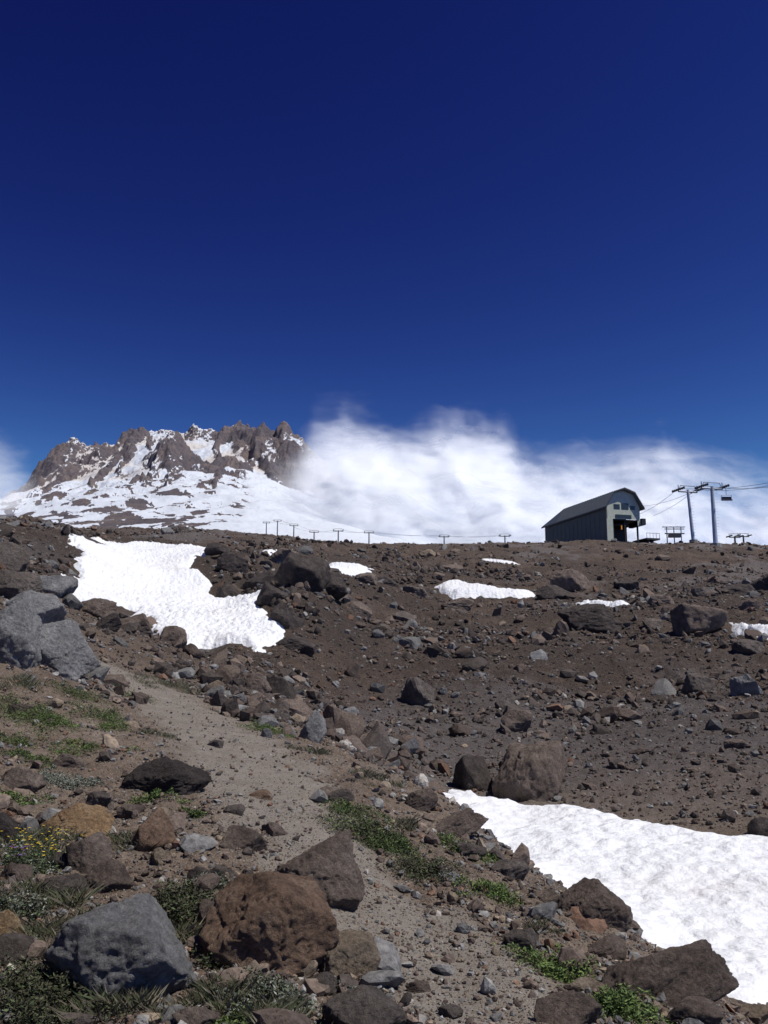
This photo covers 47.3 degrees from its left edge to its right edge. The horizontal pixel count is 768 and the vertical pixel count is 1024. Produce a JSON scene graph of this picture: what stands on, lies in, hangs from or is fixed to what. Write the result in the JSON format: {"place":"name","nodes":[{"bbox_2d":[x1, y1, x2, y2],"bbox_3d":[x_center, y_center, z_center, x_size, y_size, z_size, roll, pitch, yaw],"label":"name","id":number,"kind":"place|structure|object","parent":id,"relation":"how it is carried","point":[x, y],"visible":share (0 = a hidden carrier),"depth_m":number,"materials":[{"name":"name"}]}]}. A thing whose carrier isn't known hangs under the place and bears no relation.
{"place":"outdoors","nodes":[
{"label":"outdoors","id":0,"kind":"place"},
{"bbox_2d":[0,420,431,543],"bbox_3d":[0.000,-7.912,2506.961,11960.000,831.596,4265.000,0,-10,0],"label":"mountain","id":1,"kind":"structure","parent":0,"point":[238,476],"depth_m":2159.48,"materials":[{"name":"snow"}]},
{"bbox_2d":[0,515,763,802],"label":"rock field","id":2,"kind":"structure","parent":0,"point":[352,725],"depth_m":29.17,"materials":[{"name":"stone"}]},
{"bbox_2d":[40,575,77,597],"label":"boulder","id":3,"kind":"object","parent":2,"relation":"on","point":[59,586],"visible":0.43,"depth_m":21.76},
{"bbox_2d":[238,673,271,692],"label":"boulder","id":4,"kind":"object","parent":2,"relation":"on","point":[257,682],"visible":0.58,"depth_m":18.88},
{"bbox_2d":[536,584,574,599],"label":"boulder","id":5,"kind":"object","parent":2,"relation":"on","point":[549,591],"visible":0.54,"depth_m":81.48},
{"bbox_2d":[557,604,624,633],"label":"boulder","id":6,"kind":"object","parent":2,"relation":"on","point":[598,618],"visible":0.83,"depth_m":56.43,"materials":[{"name":"stone"}]},
{"bbox_2d":[731,639,764,653],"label":"boulder","id":7,"kind":"object","parent":2,"relation":"on","point":[746,646],"visible":0.85,"depth_m":41.62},
{"bbox_2d":[0,517,767,1023],"bbox_3d":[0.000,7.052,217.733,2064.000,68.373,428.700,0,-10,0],"label":"ground","id":8,"kind":"structure","parent":0,"point":[254,743],"depth_m":21.68,"materials":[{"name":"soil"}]},
{"bbox_2d":[0,812,19,843],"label":"boulder","id":9,"kind":"object","parent":8,"relation":"on","point":[9,826],"visible":0.52,"depth_m":6.16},
{"bbox_2d":[0,909,23,934],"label":"boulder","id":10,"kind":"object","parent":8,"relation":"on","point":[9,919],"visible":0.62,"depth_m":4.62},
{"bbox_2d":[0,541,29,571],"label":"boulder","id":11,"kind":"object","parent":8,"relation":"on","point":[14,557],"visible":0.62,"depth_m":21.95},
{"bbox_2d":[0,862,32,880],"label":"boulder","id":12,"kind":"object","parent":8,"relation":"on","point":[11,869],"visible":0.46,"depth_m":5.46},
{"bbox_2d":[0,933,34,962],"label":"boulder","id":13,"kind":"object","parent":8,"relation":"on","point":[16,944],"visible":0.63,"depth_m":4.37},
{"bbox_2d":[0,593,42,669],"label":"boulder","id":14,"kind":"object","parent":8,"relation":"on","point":[21,624],"visible":0.75,"depth_m":12.67,"materials":[{"name":"stone"}]},
{"bbox_2d":[0,569,42,598],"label":"boulder","id":15,"kind":"object","parent":8,"relation":"on","point":[13,583],"visible":0.65,"depth_m":17.52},
{"bbox_2d":[1,766,46,792],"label":"boulder","id":16,"kind":"object","parent":8,"relation":"on","point":[21,778],"visible":0.74,"depth_m":7.62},
{"bbox_2d":[0,671,49,693],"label":"grass tuft","id":17,"kind":"object","parent":8,"relation":"on","point":[25,680],"visible":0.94,"depth_m":11.75,"materials":[{"name":"green plant"}]},
{"bbox_2d":[0,731,49,748],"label":"alpine shrub","id":18,"kind":"object","parent":8,"relation":"on","point":[7,738],"visible":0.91,"depth_m":9.07,"materials":[{"name":"green plant"}]},
{"bbox_2d":[0,747,56,769],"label":"alpine shrub","id":19,"kind":"object","parent":8,"relation":"on","point":[24,753],"visible":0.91,"depth_m":8.49,"materials":[{"name":"green plant"}]},
{"bbox_2d":[0,883,58,922],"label":"alpine shrub","id":20,"kind":"object","parent":8,"relation":"on","point":[13,905],"visible":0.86,"depth_m":4.91,"materials":[{"name":"green plant"}]},
{"bbox_2d":[0,825,68,874],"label":"wildflowers","id":21,"kind":"object","parent":8,"relation":"on","point":[43,862],"visible":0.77,"depth_m":5.80,"materials":[{"name":"green plant"}]},
{"bbox_2d":[5,590,66,623],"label":"boulder","id":22,"kind":"object","parent":8,"relation":"on","point":[49,608],"visible":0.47,"depth_m":16.39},
{"bbox_2d":[1,707,84,736],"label":"alpine plant","id":23,"kind":"object","parent":8,"relation":"on","point":[50,717],"visible":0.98,"depth_m":9.95,"materials":[{"name":"green plant"}]},
{"bbox_2d":[0,823,89,853],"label":"grass tuft","id":24,"kind":"object","parent":8,"relation":"on","point":[36,835],"visible":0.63,"depth_m":6.25,"materials":[{"name":"green plant"}]},
{"bbox_2d":[9,911,80,947],"bbox_3d":[-1.683,2.236,4.628,0.586,0.200,0.484,0,-10,0],"label":"grass tuft","id":25,"kind":"object","parent":8,"relation":"on","point":[52,928],"visible":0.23,"depth_m":4.63,"materials":[{"name":"green plant"}]},
{"bbox_2d":[0,690,103,729],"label":"alpine shrub","id":26,"kind":"object","parent":8,"relation":"on","point":[34,709],"visible":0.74,"depth_m":10.20,"materials":[{"name":"green plant"}]},
{"bbox_2d":[0,871,106,910],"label":"grass tuft","id":27,"kind":"object","parent":8,"relation":"on","point":[82,899],"visible":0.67,"depth_m":5.17,"materials":[{"name":"green plant"}]},
{"bbox_2d":[0,988,115,1023],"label":"alpine shrub","id":28,"kind":"object","parent":8,"relation":"on","point":[29,1011],"visible":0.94,"depth_m":3.74,"materials":[{"name":"green plant"}]},
{"bbox_2d":[41,873,89,898],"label":"boulder","id":29,"kind":"object","parent":8,"relation":"on","point":[65,881],"visible":0.55,"depth_m":5.27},
{"bbox_2d":[40,619,100,679],"bbox_3d":[-5.162,2.139,13.425,1.200,0.988,1.208,-6,-12,29],"label":"boulder","id":30,"kind":"object","parent":8,"relation":"on","point":[67,652],"visible":0.52,"depth_m":13.25,"materials":[{"name":"stone"}]},
{"bbox_2d":[51,752,89,767],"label":"boulder","id":31,"kind":"object","parent":8,"relation":"on","point":[65,760],"visible":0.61,"depth_m":8.52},
{"bbox_2d":[0,950,146,1021],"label":"alpine shrub","id":32,"kind":"object","parent":8,"relation":"on","point":[55,989],"visible":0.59,"depth_m":4.01,"materials":[{"name":"green plant"}]},
{"bbox_2d":[40,802,114,838],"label":"boulder","id":33,"kind":"object","parent":8,"relation":"on","point":[93,818],"visible":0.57,"depth_m":6.50,"materials":[{"name":"stone"}]},
{"bbox_2d":[46,679,122,709],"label":"alpine shrub","id":34,"kind":"object","parent":8,"relation":"on","point":[74,691],"visible":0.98,"depth_m":12.19,"materials":[{"name":"green plant"}]},
{"bbox_2d":[65,831,112,873],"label":"boulder","id":35,"kind":"object","parent":8,"relation":"on","point":[84,855],"visible":0.77,"depth_m":5.79,"materials":[{"name":"stone"}]},
{"bbox_2d":[47,738,141,757],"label":"alpine plant","id":36,"kind":"object","parent":8,"relation":"on","point":[74,742],"visible":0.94,"depth_m":9.06,"materials":[{"name":"green plant"}]},
{"bbox_2d":[63,696,126,723],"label":"alpine shrub","id":37,"kind":"object","parent":8,"relation":"on","point":[103,716],"visible":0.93,"depth_m":11.07,"materials":[{"name":"green plant"}]},
{"bbox_2d":[80,598,116,618],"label":"boulder","id":38,"kind":"object","parent":8,"relation":"on","point":[101,608],"visible":0.61,"depth_m":22.59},
{"bbox_2d":[96,613,121,631],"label":"boulder","id":39,"kind":"object","parent":8,"relation":"on","point":[112,622],"visible":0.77,"depth_m":20.87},
{"bbox_2d":[84,859,135,892],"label":"boulder","id":40,"kind":"object","parent":8,"relation":"on","point":[111,874],"visible":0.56,"depth_m":5.35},
{"bbox_2d":[43,893,196,999],"bbox_3d":[-1.255,2.202,4.221,0.749,0.649,0.571,0,-10,0],"label":"boulder","id":41,"kind":"object","parent":8,"relation":"on","point":[128,943],"visible":0.72,"depth_m":4.05,"materials":[{"name":"stone"}]},
{"bbox_2d":[47,982,205,1023],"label":"grass tuft","id":42,"kind":"object","parent":8,"relation":"on","point":[132,1000],"visible":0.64,"depth_m":3.89,"materials":[{"name":"green plant"}]},
{"bbox_2d":[106,828,160,850],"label":"grass tuft","id":43,"kind":"object","parent":8,"relation":"on","point":[122,840],"visible":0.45,"depth_m":6.22,"materials":[{"name":"green plant"}]},
{"bbox_2d":[121,613,152,635],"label":"boulder","id":44,"kind":"object","parent":8,"relation":"on","point":[144,627],"visible":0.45,"depth_m":22.79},
{"bbox_2d":[129,807,174,851],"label":"boulder","id":45,"kind":"object","parent":8,"relation":"on","point":[155,825],"visible":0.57,"depth_m":6.17,"materials":[{"name":"stone"}]},
{"bbox_2d":[125,787,194,806],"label":"alpine plant","id":46,"kind":"object","parent":8,"relation":"on","point":[154,793],"visible":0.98,"depth_m":7.32,"materials":[{"name":"green plant"}]},
{"bbox_2d":[118,670,202,693],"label":"grass tuft","id":47,"kind":"object","parent":8,"relation":"on","point":[168,682],"visible":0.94,"depth_m":16.43,"materials":[{"name":"green plant"}]},
{"bbox_2d":[119,756,211,794],"bbox_3d":[-1.975,2.427,7.821,0.889,0.499,0.494,-4,-11,21],"label":"boulder","id":48,"kind":"object","parent":8,"relation":"on","point":[165,774],"visible":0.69,"depth_m":7.65,"materials":[{"name":"stone"}]},
{"bbox_2d":[61,534,284,652],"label":"snow patch","id":49,"kind":"object","parent":8,"relation":"on","point":[163,584],"visible":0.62,"depth_m":45.59,"materials":[{"name":"snow"}]},
{"bbox_2d":[160,626,186,648],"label":"boulder","id":50,"kind":"object","parent":8,"relation":"on","point":[170,634],"visible":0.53,"depth_m":24.14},
{"bbox_2d":[152,875,217,926],"bbox_3d":[-1.162,2.278,5.109,0.601,0.262,0.508,0,-10,0],"label":"alpine shrub","id":51,"kind":"object","parent":8,"relation":"on","point":[171,904],"visible":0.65,"depth_m":5.10,"materials":[{"name":"green plant"}]},
{"bbox_2d":[172,913,204,944],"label":"grass tuft","id":52,"kind":"object","parent":8,"relation":"on","point":[185,932],"visible":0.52,"depth_m":4.77,"materials":[{"name":"green plant"}]},
{"bbox_2d":[172,1006,220,1023],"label":"boulder","id":53,"kind":"object","parent":8,"relation":"on","point":[195,1015],"visible":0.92,"depth_m":3.69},
{"bbox_2d":[189,939,236,971],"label":"alpine shrub","id":54,"kind":"object","parent":8,"relation":"on","point":[204,959],"visible":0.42,"depth_m":4.41,"materials":[{"name":"green plant"}]},
{"bbox_2d":[164,961,274,1013],"bbox_3d":[-0.700,2.201,4.036,0.536,0.156,0.497,-7,-12,35],"label":"grass tuft","id":55,"kind":"object","parent":8,"relation":"on","point":[200,993],"visible":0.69,"depth_m":4.00,"materials":[{"name":"green plant"}]},
{"bbox_2d":[216,551,248,572],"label":"boulder","id":56,"kind":"object","parent":8,"relation":"on","point":[229,561],"visible":0.77,"depth_m":54.65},
{"bbox_2d":[219,825,267,851],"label":"boulder","id":57,"kind":"object","parent":8,"relation":"on","point":[238,836],"visible":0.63,"depth_m":6.23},
{"bbox_2d":[192,964,322,1021],"bbox_3d":[-0.544,2.215,4.000,0.720,0.192,0.534,0,-10,0],"label":"alpine shrub","id":58,"kind":"object","parent":8,"relation":"on","point":[274,986],"visible":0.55,"depth_m":3.99,"materials":[{"name":"green plant"}]},
{"bbox_2d":[242,571,276,589],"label":"boulder","id":59,"kind":"object","parent":8,"relation":"on","point":[259,578],"visible":0.39,"depth_m":50.36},
{"bbox_2d":[199,871,339,976],"bbox_3d":[-0.623,2.247,4.615,0.682,0.670,0.566,3,-10,-18],"label":"boulder","id":60,"kind":"object","parent":8,"relation":"on","point":[278,920],"visible":0.75,"depth_m":4.46,"materials":[{"name":"stone"}]},
{"bbox_2d":[255,582,287,606],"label":"boulder","id":61,"kind":"object","parent":8,"relation":"on","point":[268,592],"visible":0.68,"depth_m":41.78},
{"bbox_2d":[235,980,323,1023],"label":"grass tuft","id":62,"kind":"object","parent":8,"relation":"on","point":[289,1005],"visible":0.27,"depth_m":3.82,"materials":[{"name":"green plant"}]},
{"bbox_2d":[270,603,304,629],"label":"boulder","id":63,"kind":"object","parent":8,"relation":"on","point":[284,615],"visible":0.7,"depth_m":38.45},
{"bbox_2d":[277,635,317,656],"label":"boulder","id":64,"kind":"object","parent":8,"relation":"on","point":[303,645],"visible":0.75,"depth_m":34.60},
{"bbox_2d":[274,552,330,592],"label":"boulder","id":65,"kind":"object","parent":8,"relation":"on","point":[313,572],"visible":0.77,"depth_m":44.84,"materials":[{"name":"stone"}]},
{"bbox_2d":[298,711,326,742],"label":"boulder","id":66,"kind":"object","parent":8,"relation":"on","point":[314,729],"visible":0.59,"depth_m":13.28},
{"bbox_2d":[273,829,364,910],"bbox_3d":[-0.448,2.371,5.609,0.656,0.646,0.507,0,-10,0],"label":"boulder","id":67,"kind":"object","parent":8,"relation":"on","point":[330,866],"visible":0.54,"depth_m":5.48,"materials":[{"name":"stone"}]},
{"bbox_2d":[302,972,337,996],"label":"boulder","id":68,"kind":"object","parent":8,"relation":"on","point":[329,979],"visible":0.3,"depth_m":4.23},
{"bbox_2d":[324,572,347,600],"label":"boulder","id":69,"kind":"object","parent":8,"relation":"on","point":[335,587],"visible":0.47,"depth_m":47.66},
{"bbox_2d":[319,929,380,976],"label":"boulder","id":70,"kind":"object","parent":8,"relation":"on","point":[355,952],"visible":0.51,"depth_m":4.51,"materials":[{"name":"stone"}]},
{"bbox_2d":[329,562,373,575],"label":"snow patch","id":71,"kind":"object","parent":8,"relation":"on","point":[351,569],"visible":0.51,"depth_m":89.22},
{"bbox_2d":[317,798,394,827],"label":"alpine plant","id":72,"kind":"object","parent":8,"relation":"on","point":[345,806],"visible":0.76,"depth_m":7.95,"materials":[{"name":"green plant"}]},
{"bbox_2d":[322,984,407,1023],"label":"boulder","id":73,"kind":"object","parent":8,"relation":"on","point":[364,1004],"visible":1,"depth_m":3.86,"materials":[{"name":"stone"}]},
{"bbox_2d":[304,803,443,855],"bbox_3d":[-0.065,2.699,7.382,1.201,0.423,0.810,0,-10,0],"label":"cushion plant","id":74,"kind":"object","parent":8,"relation":"on","point":[374,829],"visible":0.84,"depth_m":7.31,"materials":[{"name":"green plant"}]},
{"bbox_2d":[348,767,414,789],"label":"grass tuft","id":75,"kind":"object","parent":8,"relation":"on","point":[372,774],"visible":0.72,"depth_m":9.75,"materials":[{"name":"green plant"}]},
{"bbox_2d":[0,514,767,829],"bbox_3d":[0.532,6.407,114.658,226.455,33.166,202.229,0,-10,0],"label":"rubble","id":76,"kind":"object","parent":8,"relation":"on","point":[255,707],"visible":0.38,"depth_m":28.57,"materials":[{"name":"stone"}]},
{"bbox_2d":[0,558,767,1023],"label":"stones","id":77,"kind":"object","parent":8,"relation":"on","point":[388,974],"visible":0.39,"depth_m":5.95,"materials":[{"name":"stone"}]},
{"bbox_2d":[355,831,425,864],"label":"cushion plant","id":78,"kind":"object","parent":8,"relation":"on","point":[388,848],"visible":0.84,"depth_m":7.09,"materials":[{"name":"green plant"}]},
{"bbox_2d":[400,677,434,705],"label":"boulder","id":79,"kind":"object","parent":8,"relation":"on","point":[417,690],"visible":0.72,"depth_m":31.35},
{"bbox_2d":[405,788,437,811],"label":"boulder","id":80,"kind":"object","parent":8,"relation":"on","point":[425,800],"visible":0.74,"depth_m":8.86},
{"bbox_2d":[371,850,481,888],"bbox_3d":[0.352,2.740,6.772,0.752,0.193,0.703,-4,-11,20],"label":"cushion plant","id":81,"kind":"object","parent":8,"relation":"on","point":[422,872],"visible":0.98,"depth_m":6.75,"materials":[{"name":"green plant"}]},
{"bbox_2d":[434,808,488,837],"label":"boulder","id":82,"kind":"object","parent":8,"relation":"on","point":[461,823],"visible":0.57,"depth_m":8.20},
{"bbox_2d":[455,841,486,856],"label":"boulder","id":83,"kind":"object","parent":8,"relation":"on","point":[465,848],"visible":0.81,"depth_m":7.46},
{"bbox_2d":[452,754,492,790],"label":"boulder","id":84,"kind":"object","parent":8,"relation":"on","point":[471,772],"visible":0.54,"depth_m":20.15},
{"bbox_2d":[434,579,534,598],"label":"snow patch","id":85,"kind":"object","parent":8,"relation":"on","point":[455,589],"visible":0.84,"depth_m":84.11,"materials":[{"name":"snow"}]},
{"bbox_2d":[450,873,529,908],"bbox_3d":[0.730,2.703,6.265,0.621,0.193,0.497,0,-10,0],"label":"alpine plant","id":86,"kind":"object","parent":8,"relation":"on","point":[494,889],"visible":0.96,"depth_m":6.22,"materials":[{"name":"green plant"}]},
{"bbox_2d":[489,859,529,880],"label":"boulder","id":87,"kind":"object","parent":8,"relation":"on","point":[515,869],"visible":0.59,"depth_m":7.00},
{"bbox_2d":[501,709,531,731],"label":"boulder","id":88,"kind":"object","parent":8,"relation":"on","point":[514,720],"visible":0.76,"depth_m":27.58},
{"bbox_2d":[504,929,538,950],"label":"boulder","id":89,"kind":"object","parent":8,"relation":"on","point":[523,937],"visible":0.82,"depth_m":5.24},
{"bbox_2d":[492,740,567,801],"bbox_3d":[3.252,6.178,19.715,1.571,1.990,1.611,-4,-11,21],"label":"boulder","id":90,"kind":"object","parent":8,"relation":"on","point":[533,771],"visible":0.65,"depth_m":19.29,"materials":[{"name":"stone"}]},
{"bbox_2d":[506,913,571,934],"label":"grass tuft","id":91,"kind":"object","parent":8,"relation":"on","point":[540,923],"visible":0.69,"depth_m":5.70,"materials":[{"name":"green plant"}]},
{"bbox_2d":[493,941,601,984],"bbox_3d":[0.981,2.573,5.012,0.549,0.170,0.673,5,-11,-25],"label":"alpine plant","id":92,"kind":"object","parent":8,"relation":"on","point":[554,969],"visible":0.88,"depth_m":4.96,"materials":[{"name":"green plant"}]},
{"bbox_2d":[534,992,602,1023],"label":"boulder","id":93,"kind":"object","parent":8,"relation":"on","point":[568,1008],"visible":1,"depth_m":4.09,"materials":[{"name":"stone"}]},
{"bbox_2d":[549,569,591,591],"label":"boulder","id":94,"kind":"object","parent":8,"relation":"on","point":[569,580],"visible":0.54,"depth_m":87.90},
{"bbox_2d":[570,977,604,992],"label":"boulder","id":95,"kind":"object","parent":8,"relation":"on","point":[580,984],"visible":0.41,"depth_m":4.62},
{"bbox_2d":[556,877,632,931],"bbox_3d":[1.452,2.789,6.164,0.527,0.396,0.368,2,-10,-12],"label":"boulder","id":96,"kind":"object","parent":8,"relation":"on","point":[593,898],"visible":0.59,"depth_m":6.05,"materials":[{"name":"stone"}]},
{"bbox_2d":[541,487,659,542],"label":"lift station","id":97,"kind":"object","parent":8,"relation":"on","point":[604,516],"visible":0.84,"depth_m":196.92,"materials":[{"name":"grey"}]},
{"bbox_2d":[443,789,767,1004],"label":"snow patch","id":98,"kind":"object","parent":8,"relation":"on","point":[672,885],"visible":0.49,"depth_m":12.69,"materials":[{"name":"snow"}]},
{"bbox_2d":[587,933,626,959],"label":"boulder","id":99,"kind":"object","parent":8,"relation":"on","point":[613,946],"visible":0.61,"depth_m":5.39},
{"bbox_2d":[585,983,672,1023],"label":"alpine plant","id":100,"kind":"object","parent":8,"relation":"on","point":[618,1001],"visible":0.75,"depth_m":4.24,"materials":[{"name":"green plant"}]},
{"bbox_2d":[601,939,738,1007],"bbox_3d":[1.516,2.550,4.741,0.755,0.482,0.521,-4,-11,20],"label":"boulder","id":101,"kind":"object","parent":8,"relation":"on","point":[678,974],"visible":0.62,"depth_m":4.63,"materials":[{"name":"stone"}]},
{"bbox_2d":[665,996,724,1023],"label":"boulder","id":102,"kind":"object","parent":8,"relation":"on","point":[704,1010],"visible":0.92,"depth_m":4.24,"materials":[{"name":"stone"}]},
{"bbox_2d":[670,603,727,635],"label":"boulder","id":103,"kind":"object","parent":8,"relation":"on","point":[687,619],"visible":0.81,"depth_m":52.01,"materials":[{"name":"stone"}]},
{"bbox_2d":[681,673,716,694],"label":"boulder","id":104,"kind":"object","parent":8,"relation":"on","point":[695,682],"visible":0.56,"depth_m":33.30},
{"bbox_2d":[694,481,729,546],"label":"lift tower","id":105,"kind":"structure","parent":8,"relation":"on","point":[714,528],"depth_m":170.25,"materials":[{"name":"metal"}]},
{"bbox_2d":[729,673,763,695],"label":"boulder","id":106,"kind":"object","parent":8,"relation":"on","point":[745,683],"visible":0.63,"depth_m":31.83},
{"bbox_2d":[739,1003,767,1023],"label":"boulder","id":107,"kind":"object","parent":8,"relation":"on","point":[757,1014],"visible":0.45,"depth_m":7.11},
{"bbox_2d":[747,817,767,836],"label":"boulder","id":108,"kind":"object","parent":8,"relation":"on","point":[757,825],"visible":0.67,"depth_m":15.35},
{"bbox_2d":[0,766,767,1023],"bbox_3d":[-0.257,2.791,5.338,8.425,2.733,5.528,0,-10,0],"label":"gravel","id":109,"kind":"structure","parent":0,"point":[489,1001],"depth_m":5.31,"materials":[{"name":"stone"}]},
{"bbox_2d":[0,0,767,544],"label":"sky","id":110,"kind":"structure","parent":0,"point":[536,231],"materials":[{"name":"blue"}]},
{"bbox_2d":[312,442,767,543],"bbox_3d":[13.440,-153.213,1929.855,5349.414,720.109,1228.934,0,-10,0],"label":"cloud","id":111,"kind":"structure","parent":0,"point":[468,494],"depth_m":1744.15,"materials":[{"name":"white"}]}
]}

